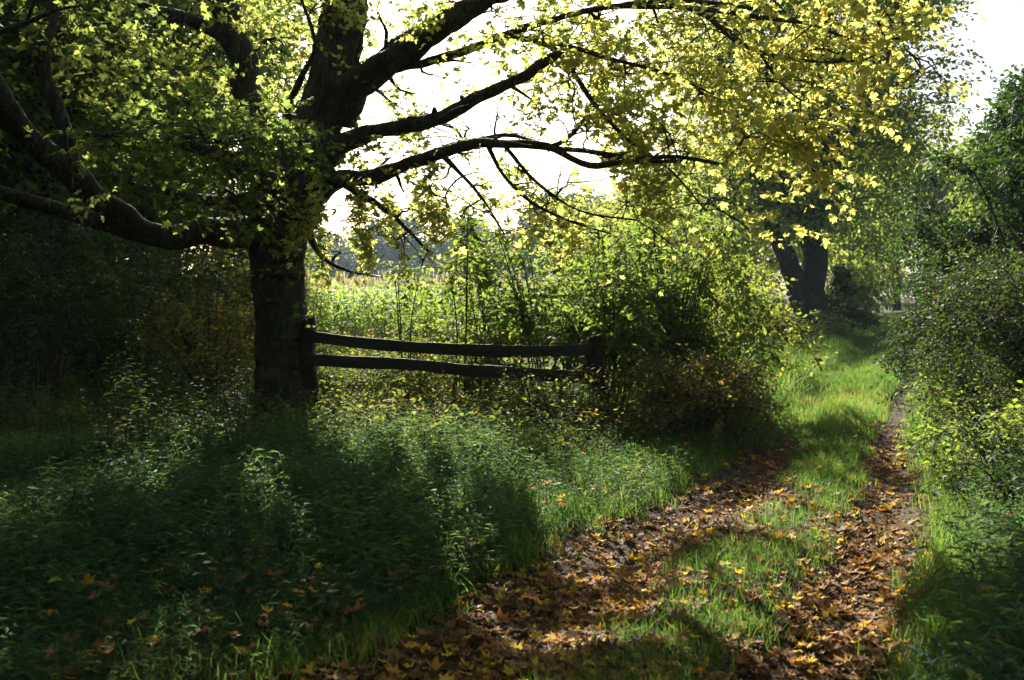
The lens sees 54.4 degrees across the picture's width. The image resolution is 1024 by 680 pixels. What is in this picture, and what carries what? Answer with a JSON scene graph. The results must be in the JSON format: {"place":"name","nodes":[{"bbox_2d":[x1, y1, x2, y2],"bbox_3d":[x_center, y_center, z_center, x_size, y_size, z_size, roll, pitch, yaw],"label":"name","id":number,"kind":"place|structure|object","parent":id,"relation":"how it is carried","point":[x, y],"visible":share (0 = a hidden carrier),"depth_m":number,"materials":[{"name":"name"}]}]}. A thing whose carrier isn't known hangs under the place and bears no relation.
{"place":"outdoors","nodes":[
{"label":"outdoors","id":0,"kind":"place"},
{"bbox_2d":[0,296,1023,679],"bbox_3d":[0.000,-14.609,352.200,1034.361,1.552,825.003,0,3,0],"label":"ground","id":1,"kind":"structure","parent":0,"point":[576,530],"depth_m":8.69,"materials":[{"name":"green plant"}]},
{"bbox_2d":[0,34,29,107],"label":"woodland tree","id":2,"kind":"object","parent":1,"relation":"on","point":[11,39],"visible":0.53,"depth_m":18.31,"materials":[{"name":"green plant"}]},
{"bbox_2d":[0,14,30,217],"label":"woodland tree","id":3,"kind":"object","parent":1,"relation":"on","point":[11,71],"visible":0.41,"depth_m":14.88,"materials":[{"name":"green plant"}]},
{"bbox_2d":[23,559,116,619],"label":"broadleaf plant","id":4,"kind":"object","parent":1,"relation":"on","point":[50,596],"visible":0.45,"depth_m":4.62,"materials":[{"name":"green plant"}]},
{"bbox_2d":[23,459,117,523],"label":"broadleaf plant","id":5,"kind":"object","parent":1,"relation":"on","point":[100,473],"visible":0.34,"depth_m":5.81,"materials":[{"name":"green plant"}]},
{"bbox_2d":[50,400,98,471],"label":"leafy weed","id":6,"kind":"object","parent":1,"relation":"on","point":[71,441],"visible":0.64,"depth_m":7.64,"materials":[{"name":"green plant"}]},
{"bbox_2d":[34,455,131,510],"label":"broadleaf plant","id":7,"kind":"object","parent":1,"relation":"on","point":[115,469],"visible":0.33,"depth_m":6.06,"materials":[{"name":"green plant"}]},
{"bbox_2d":[0,202,176,422],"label":"thicket","id":8,"kind":"object","parent":1,"relation":"on","point":[20,295],"visible":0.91,"depth_m":11.50,"materials":[{"name":"green plant"}]},
{"bbox_2d":[0,0,182,190],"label":"woodland tree","id":9,"kind":"object","parent":1,"relation":"on","point":[26,71],"visible":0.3,"depth_m":19.29,"materials":[{"name":"green plant"}]},
{"bbox_2d":[1,0,189,243],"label":"woodland tree","id":10,"kind":"object","parent":1,"relation":"on","point":[10,14],"visible":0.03,"depth_m":24.01,"materials":[{"name":"green plant"}]},
{"bbox_2d":[0,181,193,386],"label":"thicket","id":11,"kind":"object","parent":1,"relation":"on","point":[50,248],"visible":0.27,"depth_m":15.88,"materials":[{"name":"green plant"}]},
{"bbox_2d":[80,389,144,462],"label":"leafy weed","id":12,"kind":"object","parent":1,"relation":"on","point":[107,430],"visible":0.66,"depth_m":7.69,"materials":[{"name":"green plant"}]},
{"bbox_2d":[0,84,239,354],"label":"thicket","id":13,"kind":"object","parent":1,"relation":"on","point":[145,216],"visible":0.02,"depth_m":24.30,"materials":[{"name":"green plant"}]},
{"bbox_2d":[100,341,140,450],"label":"tall weed","id":14,"kind":"object","parent":1,"relation":"on","point":[119,401],"visible":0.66,"depth_m":8.20,"materials":[{"name":"green plant"}]},
{"bbox_2d":[101,357,144,430],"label":"leafy weed","id":15,"kind":"object","parent":1,"relation":"on","point":[139,376],"visible":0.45,"depth_m":10.01,"materials":[{"name":"green plant"}]},
{"bbox_2d":[109,395,137,465],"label":"tall weed","id":16,"kind":"object","parent":1,"relation":"on","point":[125,429],"visible":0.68,"depth_m":7.60,"materials":[{"name":"green plant"}]},
{"bbox_2d":[0,147,248,353],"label":"thicket","id":17,"kind":"object","parent":1,"relation":"on","point":[201,211],"visible":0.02,"depth_m":24.83,"materials":[{"name":"green plant"}]},
{"bbox_2d":[0,239,249,403],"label":"thicket","id":18,"kind":"object","parent":1,"relation":"on","point":[186,283],"visible":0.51,"depth_m":13.39,"materials":[{"name":"green plant"}]},
{"bbox_2d":[0,0,274,364],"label":"woodland tree","id":19,"kind":"object","parent":1,"relation":"on","point":[48,188],"visible":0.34,"depth_m":20.19,"materials":[{"name":"green plant"}]},
{"bbox_2d":[115,361,162,435],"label":"leafy weed","id":20,"kind":"object","parent":1,"relation":"on","point":[155,382],"visible":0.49,"depth_m":9.35,"materials":[{"name":"green plant"}]},
{"bbox_2d":[26,203,253,377],"bbox_3d":[-6.062,-0.924,17.530,4.686,3.250,5.403,0,3,0],"label":"thicket","id":21,"kind":"object","parent":1,"relation":"on","point":[70,230],"visible":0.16,"depth_m":17.28,"materials":[{"name":"green plant"}]},
{"bbox_2d":[126,365,175,455],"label":"tall weed","id":22,"kind":"object","parent":1,"relation":"on","point":[138,425],"visible":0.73,"depth_m":8.04,"materials":[{"name":"green plant"}]},
{"bbox_2d":[6,0,318,265],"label":"woodland tree","id":23,"kind":"object","parent":1,"relation":"on","point":[262,56],"visible":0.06,"depth_m":25.44,"materials":[{"name":"green plant"}]},
{"bbox_2d":[161,389,180,435],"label":"leafy weed","id":24,"kind":"object","parent":1,"relation":"on","point":[167,416],"visible":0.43,"depth_m":8.95,"materials":[{"name":"green plant"}]},
{"bbox_2d":[149,521,226,586],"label":"broadleaf plant","id":25,"kind":"object","parent":1,"relation":"on","point":[206,552],"visible":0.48,"depth_m":5.17,"materials":[{"name":"green plant"}]},
{"bbox_2d":[173,372,204,428],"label":"leafy weed","id":26,"kind":"object","parent":1,"relation":"on","point":[187,403],"visible":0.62,"depth_m":10.24,"materials":[{"name":"green plant"}]},
{"bbox_2d":[44,246,343,409],"bbox_3d":[-4.208,-0.369,13.969,3.832,2.412,3.852,0,3,0],"label":"thicket","id":27,"kind":"object","parent":1,"relation":"on","point":[221,349],"visible":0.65,"depth_m":13.66,"materials":[{"name":"green plant"}]},
{"bbox_2d":[186,377,221,431],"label":"leafy weed","id":28,"kind":"object","parent":1,"relation":"on","point":[204,402],"visible":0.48,"depth_m":9.66,"materials":[{"name":"green plant"}]},
{"bbox_2d":[193,400,230,460],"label":"leafy weed","id":29,"kind":"object","parent":1,"relation":"on","point":[206,417],"visible":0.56,"depth_m":8.22,"materials":[{"name":"green plant"}]},
{"bbox_2d":[151,516,274,601],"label":"broadleaf plant","id":30,"kind":"object","parent":1,"relation":"on","point":[227,559],"visible":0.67,"depth_m":5.11,"materials":[{"name":"green plant"}]},
{"bbox_2d":[184,573,259,637],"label":"broadleaf plant","id":31,"kind":"object","parent":1,"relation":"on","point":[208,609],"visible":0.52,"depth_m":4.73,"materials":[{"name":"green plant"}]},
{"bbox_2d":[166,508,279,581],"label":"broadleaf plant","id":32,"kind":"object","parent":1,"relation":"on","point":[273,541],"visible":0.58,"depth_m":5.24,"materials":[{"name":"green plant"}]},
{"bbox_2d":[101,0,359,214],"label":"woodland tree","id":33,"kind":"object","parent":1,"relation":"on","point":[275,77],"visible":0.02,"depth_m":30.79,"materials":[{"name":"green plant"}]},
{"bbox_2d":[220,368,256,429],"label":"leafy weed","id":34,"kind":"object","parent":1,"relation":"on","point":[235,402],"visible":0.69,"depth_m":10.32,"materials":[{"name":"green plant"}]},
{"bbox_2d":[212,358,265,431],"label":"leafy weed","id":35,"kind":"object","parent":1,"relation":"on","point":[254,394],"visible":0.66,"depth_m":10.27,"materials":[{"name":"green plant"}]},
{"bbox_2d":[206,368,281,468],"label":"leafy weed","id":36,"kind":"object","parent":1,"relation":"on","point":[247,428],"visible":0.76,"depth_m":7.66,"materials":[{"name":"green plant"}]},
{"bbox_2d":[153,177,337,311],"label":"thicket","id":37,"kind":"object","parent":1,"relation":"on","point":[307,258],"visible":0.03,"depth_m":27.68,"materials":[{"name":"green plant"}]},
{"bbox_2d":[173,244,325,370],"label":"thicket","id":38,"kind":"object","parent":1,"relation":"on","point":[245,291],"visible":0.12,"depth_m":18.59,"materials":[{"name":"green plant"}]},
{"bbox_2d":[259,548,375,625],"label":"broadleaf plant","id":39,"kind":"object","parent":1,"relation":"on","point":[347,587],"visible":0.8,"depth_m":4.95,"materials":[{"name":"green plant"}]},
{"bbox_2d":[305,230,358,282],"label":"distant tree","id":40,"kind":"object","parent":1,"relation":"on","point":[345,260],"visible":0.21,"depth_m":211.15,"materials":[{"name":"green plant"}]},
{"bbox_2d":[304,471,385,543],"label":"broadleaf plant","id":41,"kind":"object","parent":1,"relation":"on","point":[365,514],"visible":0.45,"depth_m":5.89,"materials":[{"name":"green plant"}]},
{"bbox_2d":[283,378,435,433],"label":"bramble","id":42,"kind":"object","parent":1,"relation":"on","point":[357,393],"visible":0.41,"depth_m":11.05,"materials":[{"name":"green plant"}]},
{"bbox_2d":[336,227,402,278],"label":"distant tree","id":43,"kind":"object","parent":1,"relation":"on","point":[348,243],"visible":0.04,"depth_m":235.95,"materials":[{"name":"green plant"}]},
{"bbox_2d":[331,435,412,485],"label":"broadleaf plant","id":44,"kind":"object","parent":1,"relation":"on","point":[405,457],"visible":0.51,"depth_m":7.48,"materials":[{"name":"green plant"}]},
{"bbox_2d":[316,347,431,406],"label":"shrub","id":45,"kind":"object","parent":1,"relation":"on","point":[327,374],"visible":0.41,"depth_m":12.87,"materials":[{"name":"green plant"}]},
{"bbox_2d":[350,213,443,280],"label":"distant tree","id":46,"kind":"object","parent":1,"relation":"on","point":[388,250],"visible":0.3,"depth_m":211.97,"materials":[{"name":"green plant"}]},
{"bbox_2d":[369,261,437,403],"bbox_3d":[-1.389,-0.087,13.102,0.938,1.916,1.372,0,3,0],"label":"sapling","id":47,"kind":"object","parent":1,"relation":"on","point":[415,325],"visible":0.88,"depth_m":12.93,"materials":[{"name":"green plant"}]},
{"bbox_2d":[84,267,730,356],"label":"corn crop","id":48,"kind":"object","parent":1,"relation":"on","point":[355,305],"visible":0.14,"depth_m":25.87,"materials":[{"name":"green plant"}]},
{"bbox_2d":[320,330,503,405],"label":"shrub","id":49,"kind":"object","parent":1,"relation":"on","point":[422,379],"visible":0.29,"depth_m":13.09,"materials":[{"name":"green plant"}]},
{"bbox_2d":[409,240,452,281],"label":"distant tree","id":50,"kind":"object","parent":1,"relation":"on","point":[436,270],"visible":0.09,"depth_m":222.19,"materials":[{"name":"green plant"}]},
{"bbox_2d":[299,317,607,413],"bbox_3d":[-0.714,0.440,11.698,3.668,1.419,0.278,0,3,5],"label":"rail fence","id":51,"kind":"object","parent":1,"relation":"on","point":[591,349],"visible":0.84,"depth_m":11.58,"materials":[{"name":"wood"}]},
{"bbox_2d":[382,368,528,436],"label":"bramble","id":52,"kind":"object","parent":1,"relation":"on","point":[437,395],"visible":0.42,"depth_m":10.90,"materials":[{"name":"green plant"}]},
{"bbox_2d":[428,213,492,281],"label":"distant tree","id":53,"kind":"object","parent":1,"relation":"on","point":[443,248],"visible":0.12,"depth_m":221.19,"materials":[{"name":"green plant"}]},
{"bbox_2d":[405,179,518,402],"bbox_3d":[-0.635,-0.576,12.660,1.527,2.918,1.244,1,3,30],"label":"sapling","id":54,"kind":"object","parent":1,"relation":"on","point":[466,303],"visible":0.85,"depth_m":12.54,"materials":[{"name":"green plant"}]},
{"bbox_2d":[424,467,506,517],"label":"broadleaf plant","id":55,"kind":"object","parent":1,"relation":"on","point":[492,477],"visible":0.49,"depth_m":6.83,"materials":[{"name":"green plant"}]},
{"bbox_2d":[397,315,566,403],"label":"shrub","id":56,"kind":"object","parent":1,"relation":"on","point":[459,361],"visible":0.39,"depth_m":12.94,"materials":[{"name":"green plant"}]},
{"bbox_2d":[449,228,514,280],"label":"distant tree","id":57,"kind":"object","parent":1,"relation":"on","point":[499,265],"visible":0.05,"depth_m":162.56,"materials":[{"name":"green plant"}]},
{"bbox_2d":[0,0,985,422],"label":"maple tree","id":58,"kind":"object","parent":1,"relation":"on","point":[296,180],"visible":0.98,"depth_m":10.00,"materials":[{"name":"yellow plant"}]},
{"bbox_2d":[0,360,1023,679],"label":"stilt grass","id":59,"kind":"structure","parent":1,"relation":"on","point":[182,478],"depth_m":5.84,"materials":[{"name":"green plant"}]},
{"bbox_2d":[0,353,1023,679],"bbox_3d":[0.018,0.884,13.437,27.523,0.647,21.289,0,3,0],"label":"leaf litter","id":60,"kind":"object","parent":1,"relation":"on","point":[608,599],"visible":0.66,"depth_m":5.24,"materials":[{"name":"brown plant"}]},
{"bbox_2d":[0,324,1023,458],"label":"undergrowth","id":61,"kind":"object","parent":1,"relation":"on","point":[224,373],"visible":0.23,"depth_m":11.58,"materials":[{"name":"green plant"}]},
{"bbox_2d":[419,231,607,396],"bbox_3d":[0.023,-0.423,14.352,2.895,2.609,2.600,-2,3,-35],"label":"leafy shrub","id":62,"kind":"object","parent":1,"relation":"on","point":[462,294],"visible":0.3,"depth_m":14.14,"materials":[{"name":"green plant"}]},
{"bbox_2d":[378,190,669,399],"bbox_3d":[0.213,-0.513,13.523,4.079,2.828,3.928,0,3,0],"label":"leafy shrub","id":63,"kind":"object","parent":1,"relation":"on","point":[521,305],"visible":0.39,"depth_m":13.40,"materials":[{"name":"green plant"}]},
{"bbox_2d":[452,356,628,434],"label":"bramble","id":64,"kind":"object","parent":1,"relation":"on","point":[553,405],"visible":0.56,"depth_m":10.93,"materials":[{"name":"green plant"}]},
{"bbox_2d":[498,203,586,280],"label":"distant tree","id":65,"kind":"object","parent":1,"relation":"on","point":[519,222],"visible":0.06,"depth_m":148.14,"materials":[{"name":"green plant"}]},
{"bbox_2d":[528,388,586,429],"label":"leafy weed","id":66,"kind":"object","parent":1,"relation":"on","point":[543,414],"visible":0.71,"depth_m":10.40,"materials":[{"name":"green plant"}]},
{"bbox_2d":[510,187,611,278],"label":"distant tree","id":67,"kind":"object","parent":1,"relation":"on","point":[569,195],"visible":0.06,"depth_m":143.74,"materials":[{"name":"green plant"}]},
{"bbox_2d":[544,401,587,449],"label":"leafy weed","id":68,"kind":"object","parent":1,"relation":"on","point":[565,426],"visible":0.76,"depth_m":9.69,"materials":[{"name":"green plant"}]},
{"bbox_2d":[543,176,677,279],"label":"young tree","id":69,"kind":"object","parent":1,"relation":"on","point":[589,207],"visible":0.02,"depth_m":51.38,"materials":[{"name":"green plant"}]},
{"bbox_2d":[521,223,733,410],"bbox_3d":[1.202,-0.220,12.499,2.800,2.331,2.392,2,4,44],"label":"leafy shrub","id":70,"kind":"object","parent":1,"relation":"on","point":[568,309],"visible":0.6,"depth_m":12.09,"materials":[{"name":"green plant"}]},
{"bbox_2d":[544,192,789,396],"bbox_3d":[1.915,-0.497,12.950,3.319,2.955,3.410,-2,3,-39],"label":"leafy shrub","id":71,"kind":"object","parent":1,"relation":"on","point":[701,279],"visible":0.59,"depth_m":12.61,"materials":[{"name":"green plant"}]},
{"bbox_2d":[586,191,748,282],"bbox_3d":[4.771,-2.175,30.883,4.861,5.091,4.742,-1,3,-13],"label":"young tree","id":72,"kind":"object","parent":1,"relation":"on","point":[679,231],"visible":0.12,"depth_m":30.00,"materials":[{"name":"green plant"}]},
{"bbox_2d":[571,337,787,453],"bbox_3d":[1.798,0.705,10.829,2.325,1.412,2.397,0,3,0],"label":"bramble","id":73,"kind":"object","parent":1,"relation":"on","point":[708,386],"visible":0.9,"depth_m":10.55,"materials":[{"name":"green plant"}]},
{"bbox_2d":[586,140,775,279],"bbox_3d":[6.971,-4.076,39.684,7.648,8.212,7.840,1,3,23],"label":"young tree","id":74,"kind":"object","parent":1,"relation":"on","point":[613,204],"visible":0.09,"depth_m":38.49,"materials":[{"name":"green plant"}]},
{"bbox_2d":[604,225,799,345],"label":"bush","id":75,"kind":"object","parent":1,"relation":"on","point":[757,272],"visible":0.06,"depth_m":19.27,"materials":[{"name":"green plant"}]},
{"bbox_2d":[609,345,796,452],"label":"bramble","id":76,"kind":"object","parent":1,"relation":"on","point":[739,406],"visible":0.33,"depth_m":10.82,"materials":[{"name":"green plant"}]},
{"bbox_2d":[644,250,787,338],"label":"bush","id":77,"kind":"object","parent":1,"relation":"on","point":[748,267],"depth_m":25.77,"materials":[{"name":"green plant"}]},
{"bbox_2d":[610,256,842,381],"bbox_3d":[2.900,-0.097,13.718,3.240,2.177,3.010,0,3,0],"label":"leafy shrub","id":78,"kind":"object","parent":1,"relation":"on","point":[773,329],"visible":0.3,"depth_m":13.40,"materials":[{"name":"green plant"}]},
{"bbox_2d":[677,348,798,433],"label":"bramble","id":79,"kind":"object","parent":1,"relation":"on","point":[761,399],"visible":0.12,"depth_m":12.18,"materials":[{"name":"green plant"}]},
{"bbox_2d":[662,132,845,302],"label":"young tree","id":80,"kind":"object","parent":1,"relation":"on","point":[768,253],"visible":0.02,"depth_m":45.90,"materials":[{"name":"green plant"}]},
{"bbox_2d":[687,127,860,304],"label":"young tree","id":81,"kind":"object","parent":1,"relation":"on","point":[771,261],"visible":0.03,"depth_m":52.94,"materials":[{"name":"green plant"}]},
{"bbox_2d":[755,299,818,340],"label":"shrub","id":82,"kind":"object","parent":1,"relation":"on","point":[803,323],"visible":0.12,"depth_m":29.58,"materials":[{"name":"green plant"}]},
{"bbox_2d":[645,0,995,335],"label":"riverside tree","id":83,"kind":"object","parent":1,"relation":"on","point":[807,289],"visible":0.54,"depth_m":33.11,"materials":[{"name":"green plant"}]},
{"bbox_2d":[807,302,865,343],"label":"shrub","id":84,"kind":"object","parent":1,"relation":"on","point":[838,328],"visible":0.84,"depth_m":30.93,"materials":[{"name":"green plant"}]},
{"bbox_2d":[778,247,902,311],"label":"bush","id":85,"kind":"object","parent":1,"relation":"on","point":[832,276],"visible":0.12,"depth_m":53.50,"materials":[{"name":"green plant"}]},
{"bbox_2d":[825,263,882,335],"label":"bush","id":86,"kind":"object","parent":1,"relation":"on","point":[843,270],"visible":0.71,"depth_m":33.87,"materials":[{"name":"green plant"}]},
{"bbox_2d":[795,173,914,291],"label":"field edge tree","id":87,"kind":"object","parent":1,"relation":"on","point":[846,246],"visible":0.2,"depth_m":60.02,"materials":[{"name":"green plant"}]},
{"bbox_2d":[842,262,894,317],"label":"bush","id":88,"kind":"object","parent":1,"relation":"on","point":[868,288],"visible":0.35,"depth_m":45.82,"materials":[{"name":"green plant"}]},
{"bbox_2d":[861,250,927,306],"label":"bush","id":89,"kind":"object","parent":1,"relation":"on","point":[906,276],"visible":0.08,"depth_m":77.55,"materials":[{"name":"green plant"}]},
{"bbox_2d":[832,123,976,310],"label":"field edge tree","id":90,"kind":"object","parent":1,"relation":"on","point":[939,195],"visible":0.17,"depth_m":67.06,"materials":[{"name":"green plant"}]},
{"bbox_2d":[894,243,978,296],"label":"bush","id":91,"kind":"object","parent":1,"relation":"on","point":[904,274],"visible":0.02,"depth_m":57.50,"materials":[{"name":"green plant"}]},
{"bbox_2d":[861,230,1023,407],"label":"honeysuckle bush","id":92,"kind":"object","parent":1,"relation":"on","point":[898,342],"visible":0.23,"depth_m":12.81,"materials":[{"name":"green plant"}]},
{"bbox_2d":[877,339,1008,429],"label":"dark shrub","id":93,"kind":"object","parent":1,"relation":"on","point":[961,383],"visible":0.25,"depth_m":11.56,"materials":[{"name":"green plant"}]},
{"bbox_2d":[881,366,1023,441],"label":"shrub","id":94,"kind":"object","parent":1,"relation":"on","point":[946,399],"visible":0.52,"depth_m":10.00,"materials":[{"name":"green plant"}]},
{"bbox_2d":[883,64,1023,334],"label":"dark bush","id":95,"kind":"object","parent":1,"relation":"on","point":[1003,155],"visible":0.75,"depth_m":14.99,"materials":[{"name":"green plant"}]},
{"bbox_2d":[920,128,987,255],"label":"field edge tree","id":96,"kind":"object","parent":1,"relation":"on","point":[960,144],"depth_m":98.51,"materials":[{"name":"green plant"}]},
{"bbox_2d":[895,380,1023,491],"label":"bush","id":97,"kind":"object","parent":1,"relation":"on","point":[1003,435],"visible":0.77,"depth_m":8.29,"materials":[{"name":"green plant"}]},
{"bbox_2d":[895,429,1023,523],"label":"dark shrub","id":98,"kind":"object","parent":1,"relation":"on","point":[1009,475],"visible":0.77,"depth_m":7.19,"materials":[{"name":"green plant"}]},
{"bbox_2d":[896,242,1023,432],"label":"honeysuckle bush","id":99,"kind":"object","parent":1,"relation":"on","point":[1008,349],"visible":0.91,"depth_m":10.17,"materials":[{"name":"green plant"}]},
{"bbox_2d":[907,184,1016,304],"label":"bush","id":100,"kind":"object","parent":1,"relation":"on","point":[962,203],"visible":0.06,"depth_m":24.47,"materials":[{"name":"green plant"}]},
{"bbox_2d":[927,125,1003,250],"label":"field edge tree","id":101,"kind":"object","parent":1,"relation":"on","point":[963,147],"visible":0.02,"depth_m":70.94,"materials":[{"name":"green plant"}]},
{"bbox_2d":[915,201,1016,303],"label":"bush","id":102,"kind":"object","parent":1,"relation":"on","point":[963,217],"visible":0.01,"depth_m":36.05,"materials":[{"name":"green plant"}]},
{"bbox_2d":[938,143,1007,255],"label":"field edge tree","id":103,"kind":"object","parent":1,"relation":"on","point":[967,203],"visible":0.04,"depth_m":44.55,"materials":[{"name":"green plant"}]},
{"bbox_2d":[128,0,1023,295],"label":"sky","id":104,"kind":"structure","parent":0,"point":[999,39],"materials":[{"name":"white"}]},
{"bbox_2d":[327,352,943,679],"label":"path","id":105,"kind":"structure","parent":0,"point":[610,545],"depth_m":6.17,"materials":[{"name":"soil"}]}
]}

